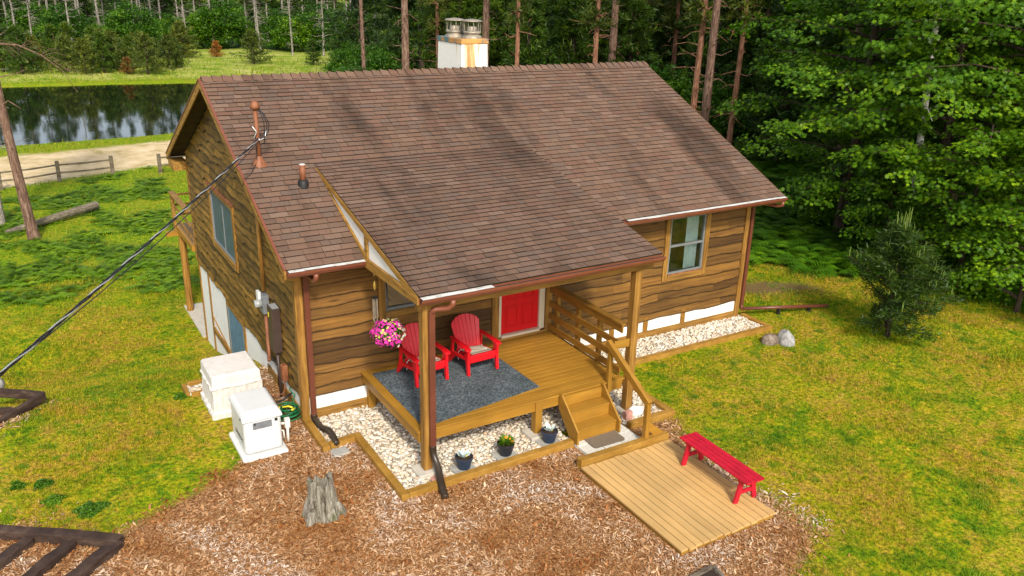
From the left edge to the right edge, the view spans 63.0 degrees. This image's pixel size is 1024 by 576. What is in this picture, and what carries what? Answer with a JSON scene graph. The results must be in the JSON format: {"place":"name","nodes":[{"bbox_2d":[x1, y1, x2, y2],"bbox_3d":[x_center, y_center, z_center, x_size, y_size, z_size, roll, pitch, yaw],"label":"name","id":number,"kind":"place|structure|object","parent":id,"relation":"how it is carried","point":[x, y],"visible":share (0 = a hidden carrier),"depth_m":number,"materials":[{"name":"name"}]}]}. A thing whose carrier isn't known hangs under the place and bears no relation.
{"place":"outdoors","nodes":[
{"label":"outdoors","id":0,"kind":"place"},
{"bbox_2d":[0,83,194,145],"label":"pond water","id":1,"kind":"structure","parent":0,"point":[47,114],"depth_m":64.29,"materials":[{"name":"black liquid"}]},
{"bbox_2d":[0,55,964,306],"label":"grass","id":2,"kind":"structure","parent":0,"point":[149,171],"depth_m":42.85,"materials":[{"name":"plant"}]},
{"bbox_2d":[0,0,1023,575],"bbox_3d":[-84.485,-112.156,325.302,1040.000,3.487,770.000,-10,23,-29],"label":"ground","id":3,"kind":"structure","parent":0,"point":[128,154],"depth_m":15.21,"materials":[{"name":"plant"}]},
{"bbox_2d":[0,388,45,423],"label":"timber frame","id":4,"kind":"object","parent":3,"relation":"on","point":[35,398],"visible":1,"depth_m":15.91,"materials":[{"name":"wood"}]},
{"bbox_2d":[0,24,47,73],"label":"young pine","id":5,"kind":"object","parent":3,"relation":"on","point":[21,62],"visible":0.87,"depth_m":80.53,"materials":[{"name":"green plant"}]},
{"bbox_2d":[0,0,57,36],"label":"leafy bush","id":6,"kind":"object","parent":3,"relation":"on","point":[21,19],"visible":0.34,"depth_m":107.32,"materials":[{"name":"green plant"}]},
{"bbox_2d":[12,33,56,70],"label":"young pine","id":7,"kind":"object","parent":3,"relation":"on","point":[29,39],"visible":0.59,"depth_m":83.14,"materials":[{"name":"green plant"}]},
{"bbox_2d":[0,30,83,239],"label":"leaning pine","id":8,"kind":"object","parent":3,"relation":"on","point":[31,227],"visible":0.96,"depth_m":31.30,"materials":[{"name":"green plant"}]},
{"bbox_2d":[5,201,98,234],"bbox_3d":[-18.941,-2.919,34.606,0.337,0.460,4.202,10,22,22],"label":"fallen log","id":9,"kind":"object","parent":3,"relation":"on","point":[78,210],"visible":0.81,"depth_m":34.82,"materials":[{"name":"wood"}]},
{"bbox_2d":[37,23,70,65],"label":"young pine","id":10,"kind":"object","parent":3,"relation":"on","point":[52,30],"visible":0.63,"depth_m":87.18,"materials":[{"name":"green plant"}]},
{"bbox_2d":[0,155,114,190],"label":"rail fence","id":11,"kind":"object","parent":3,"relation":"on","point":[58,172],"visible":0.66,"depth_m":42.08,"materials":[{"name":"wood"}]},
{"bbox_2d":[0,524,123,575],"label":"timber frame","id":12,"kind":"object","parent":3,"relation":"on","point":[110,545],"visible":0.86,"depth_m":11.85,"materials":[{"name":"wood"}]},
{"bbox_2d":[33,2,96,44],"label":"leafy bush","id":13,"kind":"object","parent":3,"relation":"on","point":[56,19],"visible":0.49,"depth_m":102.42,"materials":[{"name":"green plant"}]},
{"bbox_2d":[42,33,87,72],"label":"young pine","id":14,"kind":"object","parent":3,"relation":"on","point":[63,41],"visible":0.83,"depth_m":82.61,"materials":[{"name":"green plant"}]},
{"bbox_2d":[60,37,106,73],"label":"young pine","id":15,"kind":"object","parent":3,"relation":"on","point":[80,44],"visible":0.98,"depth_m":82.22,"materials":[{"name":"green plant"}]},
{"bbox_2d":[71,501,111,518],"bbox_3d":[-6.446,3.328,12.763,0.422,0.157,0.506,8,21,18],"label":"weed clump","id":16,"kind":"object","parent":3,"relation":"on","point":[92,509],"visible":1,"depth_m":12.69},
{"bbox_2d":[0,165,199,307],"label":"ferns","id":17,"kind":"object","parent":3,"relation":"on","point":[171,261],"visible":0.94,"depth_m":30.69,"materials":[{"name":"plant"}]},
{"bbox_2d":[84,30,118,73],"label":"young pine","id":18,"kind":"object","parent":3,"relation":"on","point":[99,37],"visible":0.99,"depth_m":83.30,"materials":[{"name":"green plant"}]},
{"bbox_2d":[92,29,131,69],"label":"young pine","id":19,"kind":"object","parent":3,"relation":"on","point":[111,37],"visible":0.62,"depth_m":85.07,"materials":[{"name":"green plant"}]},
{"bbox_2d":[96,0,165,49],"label":"leafy bush","id":20,"kind":"object","parent":3,"relation":"on","point":[120,17],"visible":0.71,"depth_m":100.67,"materials":[{"name":"green plant"}]},
{"bbox_2d":[120,31,174,74],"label":"young pine","id":21,"kind":"object","parent":3,"relation":"on","point":[142,40],"visible":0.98,"depth_m":83.82,"materials":[{"name":"green plant"}]},
{"bbox_2d":[148,32,188,68],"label":"young pine","id":22,"kind":"object","parent":3,"relation":"on","point":[167,41],"visible":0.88,"depth_m":88.24,"materials":[{"name":"green plant"}]},
{"bbox_2d":[159,19,201,57],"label":"young pine","id":23,"kind":"object","parent":3,"relation":"on","point":[179,27],"visible":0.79,"depth_m":98.81,"materials":[{"name":"green plant"}]},
{"bbox_2d":[184,303,205,337],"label":"patio slab","id":24,"kind":"structure","parent":3,"relation":"on","point":[196,314],"depth_m":24.81,"materials":[{"name":"concrete"}]},
{"bbox_2d":[172,11,221,48],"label":"leafy bush","id":25,"kind":"object","parent":3,"relation":"on","point":[195,24],"visible":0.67,"depth_m":110.59,"materials":[{"name":"green plant"}]},
{"bbox_2d":[184,0,254,48],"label":"leafy bush","id":26,"kind":"object","parent":3,"relation":"on","point":[223,13],"visible":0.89,"depth_m":111.28,"materials":[{"name":"green plant"}]},
{"bbox_2d":[200,351,262,420],"bbox_3d":[-5.335,1.842,15.927,1.010,0.900,1.060,-10,23,-29],"label":"covered unit","id":27,"kind":"object","parent":3,"relation":"on","point":[225,377],"visible":0.91,"depth_m":15.54,"materials":[{"name":"fabric"}]},
{"bbox_2d":[228,29,275,63],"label":"young pine","id":28,"kind":"object","parent":3,"relation":"on","point":[251,41],"visible":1,"depth_m":94.88,"materials":[{"name":"green plant"}]},
{"bbox_2d":[228,387,288,462],"bbox_3d":[-4.446,2.349,14.556,0.780,0.880,1.080,-10,23,-29],"label":"standby generator","id":29,"kind":"object","parent":3,"relation":"on","point":[255,434],"visible":1,"depth_m":14.24,"materials":[{"name":"metal"}]},
{"bbox_2d":[253,5,297,49],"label":"leafy bush","id":30,"kind":"object","parent":3,"relation":"on","point":[271,21],"visible":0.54,"depth_m":112.49,"materials":[{"name":"green plant"}]},
{"bbox_2d":[265,17,320,51],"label":"leafy bush","id":31,"kind":"object","parent":3,"relation":"on","point":[284,38],"visible":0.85,"depth_m":109.58,"materials":[{"name":"green plant"}]},
{"bbox_2d":[292,1,346,50],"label":"leafy bush","id":32,"kind":"object","parent":3,"relation":"on","point":[306,17],"visible":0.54,"depth_m":111.16,"materials":[{"name":"green plant"}]},
{"bbox_2d":[302,471,346,526],"bbox_3d":[-2.860,3.172,12.667,0.682,0.756,0.499,-10,23,-29],"label":"tree stump","id":33,"kind":"object","parent":3,"relation":"on","point":[323,504],"visible":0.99,"depth_m":12.58,"materials":[{"name":"wood"}]},
{"bbox_2d":[322,38,383,72],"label":"leafy bush","id":34,"kind":"object","parent":3,"relation":"on","point":[337,55],"visible":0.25,"depth_m":72.78,"materials":[{"name":"green plant"}]},
{"bbox_2d":[312,0,394,63],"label":"white pine","id":35,"kind":"object","parent":3,"relation":"on","point":[350,14],"visible":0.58,"depth_m":85.31,"materials":[{"name":"green plant"}]},
{"bbox_2d":[342,41,417,70],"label":"leafy bush","id":36,"kind":"object","parent":3,"relation":"on","point":[374,60],"visible":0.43,"depth_m":68.75,"materials":[{"name":"green plant"}]},
{"bbox_2d":[366,0,430,67],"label":"white pine","id":37,"kind":"object","parent":3,"relation":"on","point":[391,11],"visible":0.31,"depth_m":75.63,"materials":[{"name":"green plant"}]},
{"bbox_2d":[386,0,417,69],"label":"red pine","id":38,"kind":"object","parent":3,"relation":"on","point":[405,34],"visible":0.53,"depth_m":45.66,"materials":[{"name":"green plant"}]},
{"bbox_2d":[368,0,441,69],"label":"white pine","id":39,"kind":"object","parent":3,"relation":"on","point":[414,12],"visible":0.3,"depth_m":72.42,"materials":[{"name":"green plant"}]},
{"bbox_2d":[0,362,869,575],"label":"wood chips","id":40,"kind":"object","parent":3,"relation":"on","point":[403,560],"visible":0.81,"depth_m":12.44,"materials":[{"name":"wood"}]},
{"bbox_2d":[581,440,775,554],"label":"deck platform","id":41,"kind":"structure","parent":40,"relation":"on","point":[663,493],"depth_m":13.31,"materials":[{"name":"brown wood"}]},
{"bbox_2d":[679,432,764,503],"bbox_3d":[3.385,2.955,13.681,0.481,0.461,1.600,-10,23,-28],"label":"bench","id":42,"kind":"object","parent":41,"relation":"on","point":[741,472],"visible":1,"depth_m":13.50,"materials":[{"name":"wood"}]},
{"bbox_2d":[415,0,454,67],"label":"red pine","id":43,"kind":"object","parent":3,"relation":"on","point":[432,27],"visible":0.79,"depth_m":56.94,"materials":[{"name":"green plant"}]},
{"bbox_2d":[409,0,463,69],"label":"white pine","id":44,"kind":"object","parent":3,"relation":"on","point":[421,19],"visible":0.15,"depth_m":58.61,"materials":[{"name":"green plant"}]},
{"bbox_2d":[302,417,573,501],"bbox_3d":[-1.494,2.962,14.149,4.982,0.150,2.184,4,20,6],"label":"bed edging","id":45,"kind":"object","parent":3,"relation":"on","point":[382,468],"visible":0.99,"depth_m":14.15,"materials":[{"name":"brown wood"}]},
{"bbox_2d":[429,0,475,64],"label":"white pine","id":46,"kind":"object","parent":3,"relation":"on","point":[460,4],"visible":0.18,"depth_m":55.27,"materials":[{"name":"green plant"}]},
{"bbox_2d":[454,0,520,66],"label":"white pine","id":47,"kind":"object","parent":3,"relation":"on","point":[477,6],"visible":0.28,"depth_m":55.09,"materials":[{"name":"green plant"}]},
{"bbox_2d":[360,330,623,442],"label":"porch deck","id":48,"kind":"structure","parent":3,"relation":"on","point":[551,364],"depth_m":15.58,"materials":[{"name":"wood"}]},
{"bbox_2d":[373,356,539,422],"bbox_3d":[-0.967,1.757,15.329,2.485,0.010,2.260,-10,23,-29],"label":"outdoor rug","id":49,"kind":"object","parent":48,"relation":"on","point":[459,391],"visible":0.64,"depth_m":15.23,"materials":[{"name":"fabric"}]},
{"bbox_2d":[396,322,450,387],"bbox_3d":[-1.664,1.201,15.450,0.772,0.917,0.830,-12,24,-33],"label":"adirondack chair","id":50,"kind":"object","parent":49,"relation":"on","point":[409,348],"visible":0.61,"depth_m":15.46,"materials":[{"name":"wood"}]},
{"bbox_2d":[448,313,500,376],"bbox_3d":[-0.741,1.046,15.931,0.772,0.917,0.831,-11,24,-31],"label":"adirondack chair","id":51,"kind":"object","parent":49,"relation":"on","point":[467,332],"visible":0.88,"depth_m":15.98,"materials":[{"name":"wood"}]},
{"bbox_2d":[549,285,626,373],"bbox_3d":[1.441,0.892,16.617,0.140,1.300,2.450,-10,23,-29],"label":"porch railing","id":52,"kind":"object","parent":48,"relation":"on","point":[601,316],"visible":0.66,"depth_m":16.53,"materials":[{"name":"brown wood"}]},
{"bbox_2d":[482,0,504,66],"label":"red pine","id":53,"kind":"object","parent":3,"relation":"on","point":[486,16],"visible":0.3,"depth_m":41.84,"materials":[{"name":"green plant"}]},
{"bbox_2d":[165,18,828,499],"bbox_3d":[-0.389,-1.931,21.081,13.997,9.118,15.237,-10,23,-29],"label":"cabin","id":54,"kind":"object","parent":3,"relation":"on","point":[499,202],"visible":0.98,"depth_m":17.11,"materials":[{"name":"wood"}]},
{"bbox_2d":[0,138,258,376],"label":"power cable","id":55,"kind":"object","parent":54,"relation":"attached to","point":[49,331],"visible":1,"depth_m":9.69,"materials":[{"name":"rubber"}]},
{"bbox_2d":[16,142,258,360],"bbox_3d":[-5.007,-0.407,10.679,0.013,1.097,10.234,3,20,3],"label":"phone cable","id":56,"kind":"object","parent":54,"relation":"hanging from","point":[138,259],"visible":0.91,"depth_m":11.02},
{"bbox_2d":[205,181,239,272],"bbox_3d":[-6.566,-1.423,18.998,0.130,1.540,2.460,-10,23,-29],"label":"window","id":57,"kind":"structure","parent":54,"relation":"in","point":[222,218],"depth_m":19.01,"materials":[{"name":"glass"}]},
{"bbox_2d":[227,306,244,352],"bbox_3d":[-6.459,1.300,19.704,0.036,1.408,1.520,-10,23,-29],"label":"basement window","id":58,"kind":"structure","parent":54,"relation":"in","point":[236,332],"depth_m":19.77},
{"bbox_2d":[369,282,405,347],"bbox_3d":[-2.069,0.417,13.912,0.618,1.241,0.606,-10,23,-29],"label":"flower basket","id":59,"kind":"object","parent":54,"relation":"hanging from","point":[388,337],"visible":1,"depth_m":13.88,"materials":[{"name":"pink plant"}]},
{"bbox_2d":[377,276,417,318],"bbox_3d":[-1.782,-0.181,15.739,1.590,1.330,0.112,-10,23,-29],"label":"window","id":60,"kind":"structure","parent":54,"relation":"in","point":[398,304],"depth_m":15.65,"materials":[{"name":"grey glass"}]},
{"bbox_2d":[491,287,551,342],"bbox_3d":[0.209,-0.062,17.059,1.440,2.275,0.130,-10,23,-29],"label":"door","id":61,"kind":"structure","parent":54,"relation":"in","point":[522,314],"depth_m":17.29,"materials":[{"name":"wood"}]},
{"bbox_2d":[661,213,711,281],"bbox_3d":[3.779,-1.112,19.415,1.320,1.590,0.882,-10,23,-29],"label":"window","id":62,"kind":"structure","parent":54,"relation":"in","point":[686,241],"depth_m":19.40,"materials":[{"name":"clear glass"}]},
{"bbox_2d":[479,0,539,65],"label":"white pine","id":63,"kind":"object","parent":3,"relation":"on","point":[501,10],"visible":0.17,"depth_m":55.06,"materials":[{"name":"green plant"}]},
{"bbox_2d":[0,227,1023,575],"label":"grass","id":64,"kind":"structure","parent":3,"relation":"on","point":[168,369],"depth_m":16.48,"materials":[{"name":"plant"}]},
{"bbox_2d":[501,0,535,66],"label":"red pine","id":65,"kind":"object","parent":3,"relation":"on","point":[517,20],"visible":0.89,"depth_m":39.94,"materials":[{"name":"green plant"}]},
{"bbox_2d":[498,0,559,65],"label":"white pine","id":66,"kind":"object","parent":3,"relation":"on","point":[539,32],"visible":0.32,"depth_m":48.12,"materials":[{"name":"green plant"}]},
{"bbox_2d":[312,315,762,488],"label":"gravel","id":67,"kind":"structure","parent":3,"relation":"on","point":[367,435],"depth_m":15.25,"materials":[{"name":"gravel"}]},
{"bbox_2d":[490,450,517,460],"bbox_3d":[-0.117,2.903,14.432,0.400,0.068,0.360,-10,23,-29],"label":"square paver","id":68,"kind":"object","parent":67,"relation":"on","point":[496,455],"visible":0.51,"depth_m":14.40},
{"bbox_2d":[497,434,515,456],"bbox_3d":[-0.105,2.707,14.377,0.318,0.335,0.317,-10,23,-29],"label":"flower pot","id":69,"kind":"object","parent":68,"relation":"on","point":[505,444],"visible":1,"depth_m":14.32,"materials":[{"name":"plastic"}]},
{"bbox_2d":[532,0,605,64],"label":"white pine","id":70,"kind":"object","parent":3,"relation":"on","point":[556,38],"visible":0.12,"depth_m":55.00,"materials":[{"name":"green plant"}]},
{"bbox_2d":[548,0,600,64],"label":"white pine","id":71,"kind":"object","parent":3,"relation":"on","point":[567,29],"visible":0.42,"depth_m":51.89,"materials":[{"name":"green plant"}]},
{"bbox_2d":[567,437,587,448],"bbox_3d":[1.234,2.746,15.011,0.378,0.085,0.363,-10,23,-29],"label":"paver stone","id":72,"kind":"object","parent":3,"relation":"on","point":[582,442],"visible":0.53,"depth_m":14.85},
{"bbox_2d":[559,382,620,444],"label":"porch stairs","id":73,"kind":"structure","parent":72,"relation":"on","point":[588,413],"depth_m":15.15,"materials":[{"name":"wood"}]},
{"bbox_2d":[569,0,622,62],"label":"red pine","id":74,"kind":"object","parent":3,"relation":"on","point":[598,22],"visible":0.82,"depth_m":43.68,"materials":[{"name":"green plant"}]},
{"bbox_2d":[578,0,628,62],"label":"white pine","id":75,"kind":"object","parent":3,"relation":"on","point":[602,41],"visible":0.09,"depth_m":56.64,"materials":[{"name":"green plant"}]},
{"bbox_2d":[603,441,621,448],"bbox_3d":[1.765,2.799,14.903,0.388,0.085,0.363,-10,23,-29],"label":"paver stone","id":76,"kind":"object","parent":3,"relation":"on","point":[611,445],"visible":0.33,"depth_m":14.81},
{"bbox_2d":[584,430,624,447],"bbox_3d":[1.649,2.702,15.007,0.695,0.014,0.431,-10,23,-29],"label":"doormat","id":77,"kind":"object","parent":76,"relation":"on","point":[606,439],"visible":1,"depth_m":14.96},
{"bbox_2d":[599,0,630,62],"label":"red pine","id":78,"kind":"object","parent":3,"relation":"on","point":[613,42],"visible":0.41,"depth_m":49.45,"materials":[{"name":"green plant"}]},
{"bbox_2d":[577,430,668,471],"bbox_3d":[1.958,2.835,14.595,1.920,0.220,0.140,-10,23,-29],"label":"landscape timber","id":79,"kind":"object","parent":3,"relation":"on","point":[614,451],"visible":0.86,"depth_m":14.48,"materials":[{"name":"brown wood"}]},
{"bbox_2d":[605,338,662,437],"bbox_3d":[2.227,1.859,15.183,0.455,1.615,1.310,-10,23,-29],"label":"stair handrail","id":80,"kind":"object","parent":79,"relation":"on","point":[615,353],"visible":0.78,"depth_m":14.93,"materials":[{"name":"wood"}]},
{"bbox_2d":[599,0,663,73],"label":"white pine","id":81,"kind":"object","parent":3,"relation":"on","point":[634,47],"visible":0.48,"depth_m":49.41,"materials":[{"name":"green plant"}]},
{"bbox_2d":[622,380,674,428],"bbox_3d":[2.124,2.163,16.585,1.080,0.130,2.105,-10,23,-29],"label":"bed edging","id":82,"kind":"object","parent":3,"relation":"on","point":[666,412],"visible":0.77,"depth_m":15.86,"materials":[{"name":"brown wood"}]},
{"bbox_2d":[633,57,704,100],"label":"leafy bush","id":83,"kind":"object","parent":3,"relation":"on","point":[670,81],"visible":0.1,"depth_m":46.10,"materials":[{"name":"green plant"}]},
{"bbox_2d":[640,0,707,83],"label":"white pine","id":84,"kind":"object","parent":3,"relation":"on","point":[664,35],"visible":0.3,"depth_m":55.09,"materials":[{"name":"green plant"}]},
{"bbox_2d":[652,0,695,77],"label":"red pine","id":85,"kind":"object","parent":3,"relation":"on","point":[674,27],"visible":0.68,"depth_m":51.58,"materials":[{"name":"green plant"}]},
{"bbox_2d":[612,313,771,370],"bbox_3d":[3.856,1.224,19.246,5.045,0.130,0.955,-10,23,-29],"label":"bed edging","id":86,"kind":"object","parent":3,"relation":"on","point":[765,327],"visible":0.72,"depth_m":19.12,"materials":[{"name":"brown wood"}]},
{"bbox_2d":[674,0,738,117],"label":"red pine","id":87,"kind":"object","parent":3,"relation":"on","point":[691,15],"visible":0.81,"depth_m":37.30,"materials":[{"name":"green plant"}]},
{"bbox_2d":[693,0,731,122],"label":"red pine","id":88,"kind":"object","parent":3,"relation":"on","point":[708,83],"visible":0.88,"depth_m":35.77,"materials":[{"name":"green plant"}]},
{"bbox_2d":[666,0,760,94],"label":"white pine","id":89,"kind":"object","parent":3,"relation":"on","point":[718,65],"visible":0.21,"depth_m":47.01,"materials":[{"name":"green plant"}]},
{"bbox_2d":[677,73,766,142],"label":"leafy bush","id":90,"kind":"object","parent":3,"relation":"on","point":[725,93],"visible":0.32,"depth_m":44.17,"materials":[{"name":"green plant"}]},
{"bbox_2d":[712,0,771,144],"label":"red pine","id":91,"kind":"object","parent":3,"relation":"on","point":[747,6],"visible":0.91,"depth_m":39.04,"materials":[{"name":"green plant"}]},
{"bbox_2d":[702,1,797,102],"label":"white pine","id":92,"kind":"object","parent":3,"relation":"on","point":[735,57],"visible":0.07,"depth_m":47.21,"materials":[{"name":"green plant"}]},
{"bbox_2d":[701,0,809,139],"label":"white pine","id":93,"kind":"object","parent":3,"relation":"on","point":[770,7],"visible":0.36,"depth_m":45.38,"materials":[{"name":"green plant"}]},
{"bbox_2d":[730,0,836,165],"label":"white pine","id":94,"kind":"object","parent":3,"relation":"on","point":[783,112],"visible":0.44,"depth_m":38.82,"materials":[{"name":"green plant"}]},
{"bbox_2d":[784,180,858,225],"bbox_3d":[10.715,-2.837,28.884,2.665,1.849,2.723,0,21,-6],"label":"leafy bush","id":95,"kind":"object","parent":3,"relation":"on","point":[817,213],"visible":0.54,"depth_m":28.43,"materials":[{"name":"green plant"}]},
{"bbox_2d":[785,0,876,148],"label":"white pine","id":96,"kind":"object","parent":3,"relation":"on","point":[833,39],"visible":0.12,"depth_m":40.23,"materials":[{"name":"green plant"}]},
{"bbox_2d":[798,7,911,179],"bbox_3d":[14.700,-8.609,34.159,5.269,9.682,4.618,0,20,-6],"label":"white pine","id":97,"kind":"object","parent":3,"relation":"on","point":[842,143],"visible":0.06,"depth_m":34.59,"materials":[{"name":"green plant"}]},
{"bbox_2d":[713,0,1023,234],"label":"maple tree","id":98,"kind":"object","parent":3,"relation":"on","point":[821,77],"visible":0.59,"depth_m":25.79,"materials":[{"name":"green plant"}]},
{"bbox_2d":[732,135,1023,311],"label":"ferns","id":99,"kind":"object","parent":3,"relation":"on","point":[832,248],"visible":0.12,"depth_m":26.48,"materials":[{"name":"plant"}]},
{"bbox_2d":[744,0,1023,184],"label":"maple tree","id":100,"kind":"object","parent":3,"relation":"on","point":[806,3],"visible":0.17,"depth_m":29.59,"materials":[{"name":"green plant"}]},
{"bbox_2d":[818,115,955,253],"bbox_3d":[11.269,-2.974,25.228,3.812,4.596,3.959,12,23,26],"label":"maple sapling","id":101,"kind":"object","parent":3,"relation":"on","point":[875,208],"visible":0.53,"depth_m":24.46,"materials":[{"name":"green plant"}]},
{"bbox_2d":[844,208,968,343],"bbox_3d":[9.065,-0.159,19.259,2.760,3.425,2.846,8,21,17],"label":"pine","id":102,"kind":"object","parent":3,"relation":"on","point":[911,259],"visible":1,"depth_m":19.09,"materials":[{"name":"green plant"}]},
{"bbox_2d":[796,0,1023,246],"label":"maple tree","id":103,"kind":"object","parent":3,"relation":"on","point":[861,117],"visible":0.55,"depth_m":22.89,"materials":[{"name":"green plant"}]},
{"bbox_2d":[833,11,1023,196],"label":"maple tree","id":104,"kind":"object","parent":3,"relation":"on","point":[933,94],"visible":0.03,"depth_m":30.30,"materials":[{"name":"green plant"}]},
{"bbox_2d":[842,0,1023,270],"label":"maple tree","id":105,"kind":"object","parent":3,"relation":"on","point":[974,73],"visible":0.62,"depth_m":21.37,"materials":[{"name":"green plant"}]},
{"bbox_2d":[893,120,1023,289],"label":"maple sapling","id":106,"kind":"object","parent":3,"relation":"on","point":[994,159],"visible":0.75,"depth_m":21.80,"materials":[{"name":"green plant"}]},
{"bbox_2d":[920,127,1023,312],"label":"maple sapling","id":107,"kind":"object","parent":3,"relation":"on","point":[1010,264],"visible":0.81,"depth_m":20.79,"materials":[{"name":"green plant"}]},
{"bbox_2d":[954,0,1023,193],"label":"maple tree","id":108,"kind":"object","parent":3,"relation":"on","point":[1020,124],"visible":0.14,"depth_m":23.76,"materials":[{"name":"green plant"}]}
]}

